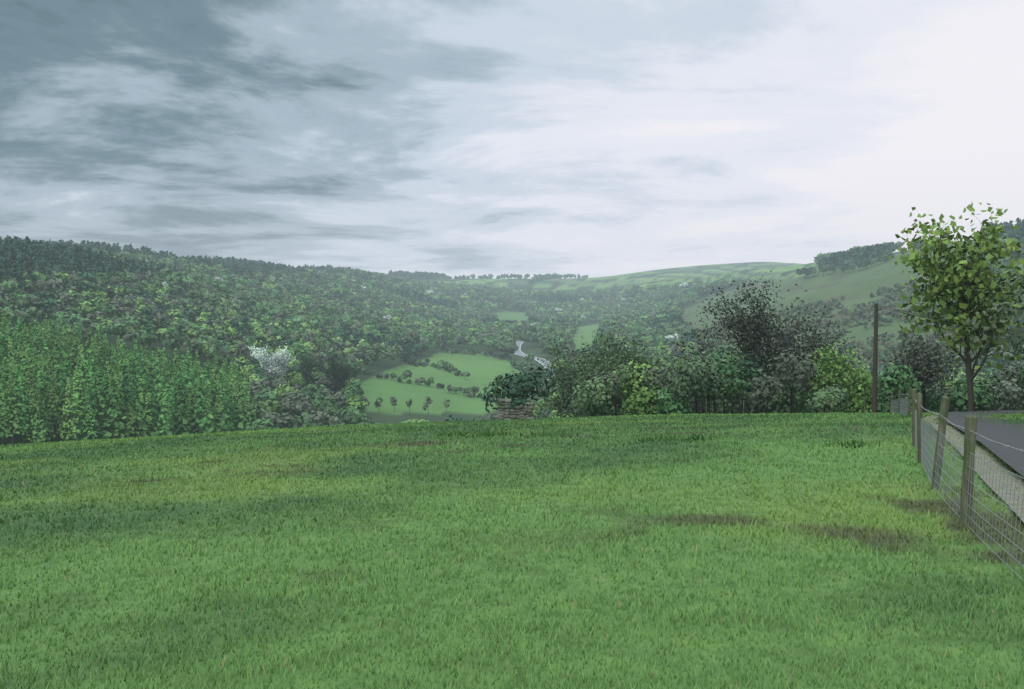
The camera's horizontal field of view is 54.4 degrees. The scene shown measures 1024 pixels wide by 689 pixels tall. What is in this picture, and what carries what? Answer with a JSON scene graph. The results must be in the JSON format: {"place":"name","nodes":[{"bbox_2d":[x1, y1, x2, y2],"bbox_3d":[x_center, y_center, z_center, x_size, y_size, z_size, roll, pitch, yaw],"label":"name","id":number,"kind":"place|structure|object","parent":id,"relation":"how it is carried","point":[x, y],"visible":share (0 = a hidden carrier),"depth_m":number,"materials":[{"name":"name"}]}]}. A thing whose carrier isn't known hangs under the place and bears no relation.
{"place":"outdoors","nodes":[
{"label":"outdoors","id":0,"kind":"place"},
{"bbox_2d":[0,239,1023,688],"bbox_3d":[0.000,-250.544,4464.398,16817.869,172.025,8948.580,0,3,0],"label":"ground","id":1,"kind":"structure","parent":0,"point":[860,285],"depth_m":9.14,"materials":[{"name":"green plant"}]},
{"bbox_2d":[0,310,256,444],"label":"conifer trees","id":2,"kind":"object","parent":1,"relation":"on","point":[51,381],"visible":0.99,"depth_m":242.86,"materials":[{"name":"green plant"}]},
{"bbox_2d":[248,343,291,397],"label":"blossom tree","id":3,"kind":"object","parent":1,"relation":"on","point":[276,364],"visible":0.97,"depth_m":358.64,"materials":[{"name":"white plant"}]},
{"bbox_2d":[289,347,324,383],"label":"alder tree","id":4,"kind":"object","parent":1,"relation":"on","point":[309,364],"visible":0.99,"depth_m":349.61,"materials":[{"name":"green plant"}]},
{"bbox_2d":[319,351,348,390],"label":"alder tree","id":5,"kind":"object","parent":1,"relation":"on","point":[330,370],"visible":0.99,"depth_m":356.79,"materials":[{"name":"green plant"}]},
{"bbox_2d":[332,358,352,390],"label":"alder tree","id":6,"kind":"object","parent":1,"relation":"on","point":[348,370],"visible":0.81,"depth_m":361.97,"materials":[{"name":"green plant"}]},
{"bbox_2d":[360,345,542,414],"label":"hedgerow","id":7,"kind":"object","parent":1,"relation":"on","point":[449,368],"visible":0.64,"depth_m":505.92,"materials":[{"name":"green plant"}]},
{"bbox_2d":[0,218,1023,430],"bbox_3d":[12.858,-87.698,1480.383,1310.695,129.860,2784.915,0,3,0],"label":"woodland","id":8,"kind":"object","parent":1,"relation":"on","point":[329,308],"visible":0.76,"depth_m":657.05,"materials":[{"name":"green plant"}]},
{"bbox_2d":[498,399,533,419],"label":"stone wall","id":9,"kind":"structure","parent":1,"relation":"on","point":[516,413],"depth_m":78.12,"materials":[{"name":"grey stone"}]},
{"bbox_2d":[447,273,587,283],"bbox_3d":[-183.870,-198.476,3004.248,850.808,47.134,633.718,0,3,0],"label":"distant tree line","id":10,"kind":"object","parent":1,"relation":"on","point":[539,277],"visible":0.71,"depth_m":3065.06,"materials":[{"name":"green plant"}]},
{"bbox_2d":[524,322,625,418],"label":"bare tree","id":11,"kind":"object","parent":1,"relation":"on","point":[564,373],"visible":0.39,"depth_m":120.31,"materials":[{"name":"green plant"}]},
{"bbox_2d":[566,322,669,414],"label":"bare tree","id":12,"kind":"object","parent":1,"relation":"on","point":[616,358],"visible":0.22,"depth_m":103.69,"materials":[{"name":"green plant"}]},
{"bbox_2d":[613,372,685,415],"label":"willow bush","id":13,"kind":"object","parent":1,"relation":"on","point":[649,410],"visible":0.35,"depth_m":89.04,"materials":[{"name":"green plant"}]},
{"bbox_2d":[436,428,879,447],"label":"rush tufts","id":14,"kind":"object","parent":1,"relation":"on","point":[495,432],"visible":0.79,"depth_m":23.71,"materials":[{"name":"green plant"}]},
{"bbox_2d":[656,318,740,413],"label":"bare tree","id":15,"kind":"object","parent":1,"relation":"on","point":[693,401],"visible":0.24,"depth_m":106.55,"materials":[{"name":"green plant"}]},
{"bbox_2d":[667,271,854,411],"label":"bare tree","id":16,"kind":"object","parent":1,"relation":"on","point":[749,328],"visible":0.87,"depth_m":94.87,"materials":[{"name":"plant"}]},
{"bbox_2d":[548,330,1023,417],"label":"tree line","id":17,"kind":"object","parent":1,"relation":"on","point":[698,379],"visible":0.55,"depth_m":87.96,"materials":[{"name":"green plant"}]},
{"bbox_2d":[766,300,871,412],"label":"bare tree","id":18,"kind":"object","parent":1,"relation":"on","point":[820,342],"visible":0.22,"depth_m":98.99,"materials":[{"name":"green plant"}]},
{"bbox_2d":[624,387,1023,580],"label":"wire fence","id":19,"kind":"object","parent":1,"relation":"on","point":[919,441],"visible":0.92,"depth_m":10.64,"materials":[{"name":"brown wood"}]},
{"bbox_2d":[701,235,983,364],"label":"hill scrub","id":20,"kind":"object","parent":1,"relation":"on","point":[865,308],"visible":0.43,"depth_m":744.12,"materials":[{"name":"green plant"}]},
{"bbox_2d":[805,340,890,412],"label":"willow bush","id":21,"kind":"object","parent":1,"relation":"on","point":[850,380],"visible":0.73,"depth_m":90.83,"materials":[{"name":"green plant"}]},
{"bbox_2d":[871,329,974,412],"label":"bare tree","id":22,"kind":"object","parent":1,"relation":"on","point":[924,373],"visible":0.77,"depth_m":86.49,"materials":[{"name":"plant"}]},
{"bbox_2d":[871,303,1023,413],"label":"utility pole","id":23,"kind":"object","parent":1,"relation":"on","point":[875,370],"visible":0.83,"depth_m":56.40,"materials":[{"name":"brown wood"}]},
{"bbox_2d":[880,202,1023,411],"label":"ash tree","id":24,"kind":"object","parent":1,"relation":"on","point":[961,281],"visible":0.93,"depth_m":59.46,"materials":[{"name":"green plant"}]},
{"bbox_2d":[924,410,1023,522],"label":"lane","id":25,"kind":"structure","parent":1,"relation":"on","point":[1013,437],"depth_m":18.24,"materials":[{"name":"grey asphalt"}]},
{"bbox_2d":[963,253,1023,365],"bbox_3d":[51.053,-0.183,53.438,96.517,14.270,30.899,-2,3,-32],"label":"tree","id":26,"kind":"object","parent":1,"relation":"on","point":[1003,318],"visible":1,"depth_m":43.42,"materials":[{"name":"green plant"}]},
{"bbox_2d":[0,0,1023,278],"label":"sky","id":27,"kind":"structure","parent":0,"point":[592,138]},
{"bbox_2d":[496,400,530,409],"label":"ivy wall","id":28,"kind":"structure","parent":0,"point":[515,404],"depth_m":78.10,"materials":[{"name":"green plant"}]},
{"bbox_2d":[514,341,554,394],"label":"river","id":29,"kind":"structure","parent":0,"point":[519,352],"depth_m":765.17,"materials":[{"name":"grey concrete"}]}
]}

